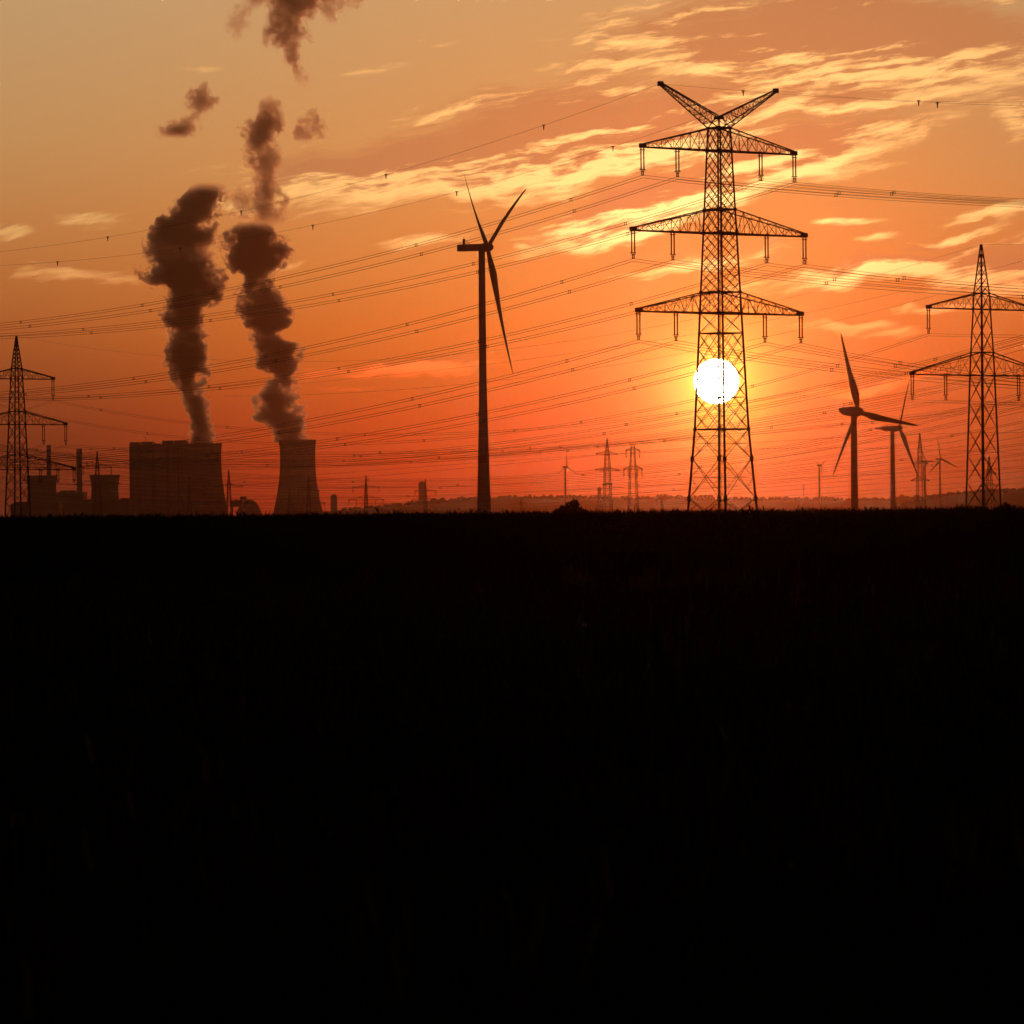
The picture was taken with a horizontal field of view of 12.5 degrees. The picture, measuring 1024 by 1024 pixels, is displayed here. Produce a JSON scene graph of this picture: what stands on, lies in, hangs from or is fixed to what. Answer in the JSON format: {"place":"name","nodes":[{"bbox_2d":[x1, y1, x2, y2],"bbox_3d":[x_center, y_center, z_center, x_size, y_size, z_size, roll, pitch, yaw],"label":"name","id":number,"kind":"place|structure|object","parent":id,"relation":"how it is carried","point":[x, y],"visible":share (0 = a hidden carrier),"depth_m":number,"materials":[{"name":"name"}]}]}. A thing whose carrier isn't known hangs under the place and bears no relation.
{"place":"outdoors","nodes":[
{"label":"outdoors","id":0,"kind":"place"},
{"bbox_2d":[3,377,1014,469],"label":"conductor cable","id":1,"kind":"object","parent":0,"point":[522,452],"visible":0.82,"depth_m":1186.24,"materials":[{"name":"metal"}]},
{"bbox_2d":[0,448,1017,484],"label":"conductor cable","id":2,"kind":"object","parent":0,"point":[467,463],"visible":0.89,"depth_m":1544.76,"materials":[{"name":"metal"}]},
{"bbox_2d":[3,449,1017,499],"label":"conductor cable","id":3,"kind":"object","parent":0,"point":[530,494],"visible":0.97,"depth_m":1352.61,"materials":[{"name":"metal"}]},
{"bbox_2d":[1,437,1019,492],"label":"conductor cable","id":4,"kind":"object","parent":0,"point":[553,488],"visible":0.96,"depth_m":1316.65,"materials":[{"name":"metal"}]},
{"bbox_2d":[0,335,1021,461],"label":"conductor cable","id":5,"kind":"object","parent":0,"point":[562,433],"visible":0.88,"depth_m":1129.21,"materials":[{"name":"metal"}]},
{"bbox_2d":[0,406,1021,486],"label":"conductor cable","id":6,"kind":"object","parent":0,"point":[554,479],"visible":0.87,"depth_m":1305.40,"materials":[{"name":"metal"}]},
{"bbox_2d":[0,443,1022,497],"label":"conductor cable","id":7,"kind":"object","parent":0,"point":[524,491],"visible":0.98,"depth_m":1348.74,"materials":[{"name":"metal"}]},
{"bbox_2d":[0,368,1022,467],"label":"conductor cable","id":8,"kind":"object","parent":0,"point":[549,447],"visible":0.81,"depth_m":1159.35,"materials":[{"name":"metal"}]},
{"bbox_2d":[0,551,1023,1023],"bbox_3d":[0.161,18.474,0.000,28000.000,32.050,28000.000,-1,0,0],"label":"ground","id":9,"kind":"structure","parent":0,"point":[694,1011],"depth_m":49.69,"materials":[{"name":"black plant"}]},
{"bbox_2d":[11,502,62,517],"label":"workshop","id":10,"kind":"structure","parent":9,"relation":"on","point":[53,509],"depth_m":6680.00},
{"bbox_2d":[0,336,75,516],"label":"transmission pylon","id":11,"kind":"object","parent":9,"relation":"on","point":[16,346],"visible":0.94,"depth_m":1252.19,"materials":[{"name":"metal"}]},
{"bbox_2d":[26,475,57,503],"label":"cooling tower","id":12,"kind":"structure","parent":9,"relation":"on","point":[41,490],"depth_m":6781.34,"materials":[{"name":"concrete"}]},
{"bbox_2d":[46,445,50,474],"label":"chimney","id":13,"kind":"object","parent":9,"relation":"on","point":[49,450],"visible":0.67,"depth_m":7297.03,"materials":[{"name":"concrete"}]},
{"bbox_2d":[56,490,86,516],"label":"building","id":14,"kind":"structure","parent":9,"relation":"on","point":[68,506],"depth_m":7060.00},
{"bbox_2d":[76,448,81,491],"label":"chimney","id":15,"kind":"object","parent":9,"relation":"on","point":[78,451],"visible":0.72,"depth_m":7296.27,"materials":[{"name":"concrete"}]},
{"bbox_2d":[75,452,119,514],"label":"transmission pylon","id":16,"kind":"object","parent":9,"relation":"on","point":[98,476],"visible":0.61,"depth_m":3199.68,"materials":[{"name":"metal"}]},
{"bbox_2d":[89,475,119,499],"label":"cooling tower","id":17,"kind":"structure","parent":9,"relation":"on","point":[104,495],"depth_m":6782.58,"materials":[{"name":"concrete"}]},
{"bbox_2d":[80,498,131,517],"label":"pump house","id":18,"kind":"structure","parent":9,"relation":"on","point":[122,505],"depth_m":6670.00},
{"bbox_2d":[129,436,187,519],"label":"boiler house","id":19,"kind":"structure","parent":9,"relation":"on","point":[151,505],"depth_m":7110.00,"materials":[{"name":"concrete"}]},
{"bbox_2d":[170,476,207,513],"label":"transmission pylon","id":20,"kind":"object","parent":9,"relation":"on","point":[188,499],"visible":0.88,"depth_m":3899.28,"materials":[{"name":"metal"}]},
{"bbox_2d":[177,443,225,516],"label":"cooling tower","id":21,"kind":"structure","parent":9,"relation":"on","point":[205,486],"depth_m":6973.22,"materials":[{"name":"concrete"}]},
{"bbox_2d":[209,470,248,515],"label":"transmission pylon","id":22,"kind":"object","parent":9,"relation":"on","point":[228,500],"visible":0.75,"depth_m":3299.36,"materials":[{"name":"metal"}]},
{"bbox_2d":[230,497,246,514],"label":"coal conveyor","id":23,"kind":"object","parent":9,"relation":"on","point":[241,507],"visible":0.46,"depth_m":7050.00,"materials":[{"name":"metal"}]},
{"bbox_2d":[237,499,260,515],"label":"storage dome","id":24,"kind":"structure","parent":9,"relation":"on","point":[253,506],"depth_m":7117.20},
{"bbox_2d":[276,490,302,516],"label":"transmission pylon","id":25,"kind":"object","parent":9,"relation":"on","point":[290,507],"visible":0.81,"depth_m":3899.17,"materials":[{"name":"metal"}]},
{"bbox_2d":[273,439,322,515],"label":"cooling tower","id":26,"kind":"structure","parent":9,"relation":"on","point":[299,472],"depth_m":6975.48,"materials":[{"name":"concrete"}]},
{"bbox_2d":[292,476,324,514],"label":"transmission pylon","id":27,"kind":"object","parent":9,"relation":"on","point":[309,503],"visible":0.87,"depth_m":3899.39,"materials":[{"name":"metal"}]},
{"bbox_2d":[331,494,336,513],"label":"silo block","id":28,"kind":"structure","parent":9,"relation":"on","point":[333,502],"depth_m":7000.00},
{"bbox_2d":[348,475,383,514],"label":"transmission pylon","id":29,"kind":"object","parent":9,"relation":"on","point":[365,494],"visible":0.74,"depth_m":3599.32,"materials":[{"name":"metal"}]},
{"bbox_2d":[411,479,439,513],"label":"transmission pylon","id":30,"kind":"object","parent":9,"relation":"on","point":[425,496],"visible":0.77,"depth_m":4299.47,"materials":[{"name":"metal"}]},
{"bbox_2d":[457,175,526,514],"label":"wind turbine","id":31,"kind":"object","parent":9,"relation":"on","point":[482,249],"visible":0.91,"depth_m":1778.73,"materials":[{"name":"paint"}]},
{"bbox_2d":[0,502,1023,580],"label":"field","id":32,"kind":"structure","parent":9,"relation":"on","point":[883,540],"depth_m":182.04,"materials":[{"name":"black plant"}]},
{"bbox_2d":[560,453,574,501],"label":"wind turbine","id":33,"kind":"object","parent":9,"relation":"on","point":[564,467],"visible":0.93,"depth_m":6198.97,"materials":[{"name":"paint"}]},
{"bbox_2d":[552,500,586,513],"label":"field bush","id":34,"kind":"object","parent":9,"relation":"on","point":[570,505],"visible":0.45,"depth_m":459.53,"materials":[{"name":"black plant"}]},
{"bbox_2d":[595,438,619,510],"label":"transmission pylon","id":35,"kind":"object","parent":9,"relation":"on","point":[605,467],"visible":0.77,"depth_m":2599.59,"materials":[{"name":"metal"}]},
{"bbox_2d":[623,441,642,511],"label":"transmission pylon","id":36,"kind":"object","parent":9,"relation":"on","point":[630,465],"visible":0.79,"depth_m":2699.30,"materials":[{"name":"metal"}]},
{"bbox_2d":[629,81,807,510],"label":"transmission pylon","id":37,"kind":"object","parent":9,"relation":"on","point":[720,292],"visible":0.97,"depth_m":799.45,"materials":[{"name":"metal"}]},
{"bbox_2d":[4,259,632,393],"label":"conductor cable","id":38,"kind":"object","parent":37,"relation":"attached to","point":[337,339],"visible":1,"depth_m":855.26,"materials":[{"name":"metal"}]},
{"bbox_2d":[0,176,640,325],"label":"conductor cable","id":39,"kind":"object","parent":37,"relation":"attached to","point":[338,263],"visible":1,"depth_m":859.35,"materials":[{"name":"metal"}]},
{"bbox_2d":[2,340,638,462],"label":"conductor cable","id":40,"kind":"object","parent":37,"relation":"attached to","point":[332,414],"visible":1,"depth_m":859.61,"materials":[{"name":"metal"}]},
{"bbox_2d":[0,85,655,251],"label":"earth wire","id":41,"kind":"object","parent":37,"relation":"attached to","point":[338,187],"visible":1,"depth_m":866.27,"materials":[{"name":"metal"}]},
{"bbox_2d":[0,260,672,397],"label":"conductor cable","id":42,"kind":"object","parent":37,"relation":"attached to","point":[356,343],"visible":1,"depth_m":866.37,"materials":[{"name":"metal"}]},
{"bbox_2d":[0,341,675,465],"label":"conductor cable","id":43,"kind":"object","parent":37,"relation":"attached to","point":[360,416],"visible":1,"depth_m":865.64,"materials":[{"name":"metal"}]},
{"bbox_2d":[4,177,675,329],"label":"conductor cable","id":44,"kind":"object","parent":37,"relation":"attached to","point":[357,268],"visible":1,"depth_m":866.42,"materials":[{"name":"metal"}]},
{"bbox_2d":[0,98,754,265],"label":"earth wire","id":45,"kind":"object","parent":37,"relation":"attached to","point":[394,207],"visible":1,"depth_m":894.57,"materials":[{"name":"metal"}]},
{"bbox_2d":[0,342,763,467],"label":"conductor cable","id":46,"kind":"object","parent":37,"relation":"attached to","point":[395,428],"visible":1,"depth_m":889.17,"materials":[{"name":"metal"}]},
{"bbox_2d":[6,181,760,335],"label":"conductor cable","id":47,"kind":"object","parent":37,"relation":"attached to","point":[399,279],"visible":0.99,"depth_m":888.47,"materials":[{"name":"metal"}]},
{"bbox_2d":[11,263,766,399],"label":"conductor cable","id":48,"kind":"object","parent":37,"relation":"attached to","point":[393,357],"visible":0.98,"depth_m":891.68,"materials":[{"name":"metal"}]},
{"bbox_2d":[0,184,792,338],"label":"conductor cable","id":49,"kind":"object","parent":37,"relation":"attached to","point":[400,287],"visible":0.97,"depth_m":900.63,"materials":[{"name":"metal"}]},
{"bbox_2d":[34,343,799,469],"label":"conductor cable","id":50,"kind":"object","parent":37,"relation":"attached to","point":[424,430],"visible":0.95,"depth_m":896.41,"materials":[{"name":"metal"}]},
{"bbox_2d":[43,265,800,400],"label":"conductor cable","id":51,"kind":"object","parent":37,"relation":"attached to","point":[418,358],"visible":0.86,"depth_m":902.38,"materials":[{"name":"metal"}]},
{"bbox_2d":[644,175,1009,206],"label":"conductor cable","id":52,"kind":"object","parent":37,"relation":"hanging from","point":[832,193],"visible":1,"depth_m":750.34,"materials":[{"name":"metal"}]},
{"bbox_2d":[633,258,1023,298],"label":"conductor cable","id":53,"kind":"object","parent":37,"relation":"attached to","point":[832,282],"visible":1,"depth_m":748.61,"materials":[{"name":"metal"}]},
{"bbox_2d":[639,340,1017,388],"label":"conductor cable","id":54,"kind":"object","parent":37,"relation":"attached to","point":[830,368],"visible":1,"depth_m":749.75,"materials":[{"name":"metal"}]},
{"bbox_2d":[668,84,1013,107],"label":"earth wire","id":55,"kind":"object","parent":37,"relation":"attached to","point":[836,97],"visible":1,"depth_m":756.30,"materials":[{"name":"metal"}]},
{"bbox_2d":[673,260,1021,295],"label":"conductor cable","id":56,"kind":"object","parent":37,"relation":"attached to","point":[844,281],"visible":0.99,"depth_m":759.01,"materials":[{"name":"metal"}]},
{"bbox_2d":[676,340,1020,385],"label":"conductor cable","id":57,"kind":"object","parent":37,"relation":"attached to","point":[848,365],"visible":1,"depth_m":758.90,"materials":[{"name":"metal"}]},
{"bbox_2d":[677,177,1023,205],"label":"conductor cable","id":58,"kind":"object","parent":37,"relation":"attached to","point":[849,192],"visible":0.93,"depth_m":759.78,"materials":[{"name":"metal"}]},
{"bbox_2d":[761,181,1023,203],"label":"conductor cable","id":59,"kind":"object","parent":37,"relation":"attached to","point":[890,193],"visible":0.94,"depth_m":778.75,"materials":[{"name":"metal"}]},
{"bbox_2d":[767,263,1020,291],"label":"conductor cable","id":60,"kind":"object","parent":37,"relation":"attached to","point":[896,279],"visible":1,"depth_m":779.27,"materials":[{"name":"metal"}]},
{"bbox_2d":[765,342,1023,382],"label":"conductor cable","id":61,"kind":"object","parent":37,"relation":"attached to","point":[895,364],"visible":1,"depth_m":779.11,"materials":[{"name":"metal"}]},
{"bbox_2d":[796,182,1022,201],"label":"conductor cable","id":62,"kind":"object","parent":37,"relation":"attached to","point":[911,192],"visible":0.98,"depth_m":785.55,"materials":[{"name":"metal"}]},
{"bbox_2d":[801,343,1023,378],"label":"conductor cable","id":63,"kind":"object","parent":37,"relation":"attached to","point":[901,361],"visible":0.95,"depth_m":791.32,"materials":[{"name":"metal"}]},
{"bbox_2d":[806,264,1023,288],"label":"conductor cable","id":64,"kind":"object","parent":37,"relation":"attached to","point":[905,277],"visible":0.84,"depth_m":790.90,"materials":[{"name":"metal"}]},
{"bbox_2d":[817,460,825,510],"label":"wind turbine","id":65,"kind":"object","parent":9,"relation":"on","point":[819,482],"visible":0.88,"depth_m":6998.84,"materials":[{"name":"paint"}]},
{"bbox_2d":[833,334,918,510],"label":"wind turbine","id":66,"kind":"object","parent":9,"relation":"on","point":[851,429],"visible":0.83,"depth_m":2188.73,"materials":[{"name":"paint"}]},
{"bbox_2d":[875,380,916,508],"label":"wind turbine","id":67,"kind":"object","parent":9,"relation":"on","point":[892,480],"visible":0.79,"depth_m":3298.72,"materials":[{"name":"paint"}]},
{"bbox_2d":[911,433,929,508],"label":"transmission pylon","id":68,"kind":"object","parent":9,"relation":"on","point":[918,473],"visible":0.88,"depth_m":2499.77,"materials":[{"name":"metal"}]},
{"bbox_2d":[921,449,935,507],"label":"wind turbine","id":69,"kind":"object","parent":9,"relation":"on","point":[925,477],"visible":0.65,"depth_m":5598.96,"materials":[{"name":"paint"}]},
{"bbox_2d":[928,436,957,507],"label":"wind turbine","id":70,"kind":"object","parent":9,"relation":"on","point":[939,461],"visible":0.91,"depth_m":5199.23,"materials":[{"name":"paint"}]},
{"bbox_2d":[909,244,1023,506],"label":"transmission pylon","id":71,"kind":"object","parent":9,"relation":"on","point":[973,308],"visible":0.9,"depth_m":949.52,"materials":[{"name":"metal"}]},
{"bbox_2d":[0,400,909,466],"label":"conductor cable","id":72,"kind":"object","parent":71,"relation":"hanging from","point":[458,458],"visible":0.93,"depth_m":1068.52,"materials":[{"name":"metal"}]},
{"bbox_2d":[0,334,926,444],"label":"conductor cable","id":73,"kind":"object","parent":71,"relation":"hanging from","point":[490,433],"visible":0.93,"depth_m":1053.38,"materials":[{"name":"metal"}]},
{"bbox_2d":[0,400,944,461],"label":"conductor cable","id":74,"kind":"object","parent":71,"relation":"hanging from","point":[509,452],"visible":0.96,"depth_m":1053.14,"materials":[{"name":"metal"}]},
{"bbox_2d":[24,245,977,361],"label":"earth wire","id":75,"kind":"object","parent":71,"relation":"attached to","point":[536,345],"visible":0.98,"depth_m":1063.41,"materials":[{"name":"metal"}]},
{"bbox_2d":[44,401,1014,456],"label":"conductor cable","id":76,"kind":"object","parent":71,"relation":"hanging from","point":[518,449],"visible":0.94,"depth_m":1103.84,"materials":[{"name":"metal"}]},
{"bbox_2d":[53,339,1021,435],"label":"conductor cable","id":77,"kind":"object","parent":71,"relation":"hanging from","point":[552,426],"visible":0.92,"depth_m":1082.67,"materials":[{"name":"metal"}]},
{"bbox_2d":[68,404,1023,453],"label":"conductor cable","id":78,"kind":"object","parent":71,"relation":"hanging from","point":[579,444],"visible":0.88,"depth_m":1084.24,"materials":[{"name":"metal"}]},
{"bbox_2d":[227,261,1020,389],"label":"earth wire","id":79,"kind":"object","parent":71,"relation":"attached to","point":[643,342],"visible":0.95,"depth_m":1010.95,"materials":[{"name":"metal"}]},
{"bbox_2d":[268,270,1020,395],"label":"earth wire","id":80,"kind":"object","parent":71,"relation":"attached to","point":[654,358],"visible":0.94,"depth_m":1035.21,"materials":[{"name":"metal"}]},
{"bbox_2d":[981,456,998,507],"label":"transmission pylon","id":81,"kind":"object","parent":9,"relation":"on","point":[990,482],"visible":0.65,"depth_m":3399.45,"materials":[{"name":"metal"}]},
{"bbox_2d":[0,453,1023,503],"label":"conductor cable","id":82,"kind":"object","parent":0,"point":[537,498],"visible":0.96,"depth_m":1388.28,"materials":[{"name":"metal"}]},
{"bbox_2d":[0,0,1023,516],"label":"sky","id":83,"kind":"structure","parent":0,"point":[118,117],"materials":[{"name":"orange"}]},
{"bbox_2d":[2,342,1022,464],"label":"conductor cable","id":84,"kind":"object","parent":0,"point":[540,441],"visible":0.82,"depth_m":1145.43,"materials":[{"name":"metal"}]},
{"bbox_2d":[1,397,1023,482],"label":"conductor cable","id":85,"kind":"object","parent":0,"point":[563,475],"visible":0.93,"depth_m":1290.60,"materials":[{"name":"metal"}]},
{"bbox_2d":[3,392,1021,480],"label":"conductor cable","id":86,"kind":"object","parent":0,"point":[553,473],"visible":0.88,"depth_m":1279.48,"materials":[{"name":"metal"}]},
{"bbox_2d":[1,349,1023,463],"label":"conductor cable","id":87,"kind":"object","parent":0,"point":[644,429],"visible":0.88,"depth_m":1121.21,"materials":[{"name":"metal"}]},
{"bbox_2d":[8,466,1017,505],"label":"conductor cable","id":88,"kind":"object","parent":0,"point":[504,501],"visible":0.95,"depth_m":1447.23,"materials":[{"name":"metal"}]},
{"bbox_2d":[2,432,1023,486],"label":"conductor cable","id":89,"kind":"object","parent":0,"point":[544,460],"visible":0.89,"depth_m":1485.63,"materials":[{"name":"metal"}]},
{"bbox_2d":[3,471,1022,507],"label":"conductor cable","id":90,"kind":"object","parent":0,"point":[560,502],"visible":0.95,"depth_m":1409.31,"materials":[{"name":"metal"}]},
{"bbox_2d":[3,459,1023,503],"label":"conductor cable","id":91,"kind":"object","parent":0,"point":[562,497],"visible":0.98,"depth_m":1363.44,"materials":[{"name":"metal"}]},
{"bbox_2d":[4,421,1023,488],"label":"conductor cable","id":92,"kind":"object","parent":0,"point":[560,482],"visible":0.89,"depth_m":1307.95,"materials":[{"name":"metal"}]},
{"bbox_2d":[4,411,1023,487],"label":"conductor cable","id":93,"kind":"object","parent":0,"point":[535,482],"visible":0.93,"depth_m":1329.57,"materials":[{"name":"metal"}]},
{"bbox_2d":[5,468,1023,498],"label":"conductor cable","id":94,"kind":"object","parent":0,"point":[492,493],"visible":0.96,"depth_m":1386.25,"materials":[{"name":"metal"}]},
{"bbox_2d":[13,429,1019,490],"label":"conductor cable","id":95,"kind":"object","parent":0,"point":[542,487],"visible":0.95,"depth_m":1315.22,"materials":[{"name":"metal"}]},
{"bbox_2d":[34,483,1016,511],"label":"conductor cable","id":96,"kind":"object","parent":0,"point":[486,509],"visible":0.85,"depth_m":1559.86,"materials":[{"name":"metal"}]},
{"bbox_2d":[36,477,1023,509],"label":"conductor cable","id":97,"kind":"object","parent":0,"point":[579,505],"visible":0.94,"depth_m":1420.02,"materials":[{"name":"metal"}]},
{"bbox_2d":[323,498,910,516],"bbox_3d":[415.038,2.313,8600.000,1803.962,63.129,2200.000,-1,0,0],"label":"hills","id":98,"kind":"structure","parent":0,"point":[498,505],"depth_m":8235.66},
{"bbox_2d":[415,482,429,503],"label":"hill tower","id":99,"kind":"structure","parent":98,"relation":"on","point":[421,488],"depth_m":8500.00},
{"bbox_2d":[341,494,933,509],"bbox_3d":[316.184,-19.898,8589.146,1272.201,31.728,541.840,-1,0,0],"label":"woods","id":100,"kind":"object","parent":98,"relation":"on","point":[901,498],"visible":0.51,"depth_m":8497.55,"materials":[{"name":"brown plant"}]},
{"bbox_2d":[885,491,1023,509],"bbox_3d":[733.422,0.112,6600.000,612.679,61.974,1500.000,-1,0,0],"label":"hill","id":101,"kind":"structure","parent":0,"point":[1016,498],"depth_m":6355.95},
{"bbox_2d":[896,487,1023,506],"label":"hill woods","id":102,"kind":"object","parent":101,"relation":"on","point":[1004,490],"visible":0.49,"depth_m":6505.31,"materials":[{"name":"plant"}]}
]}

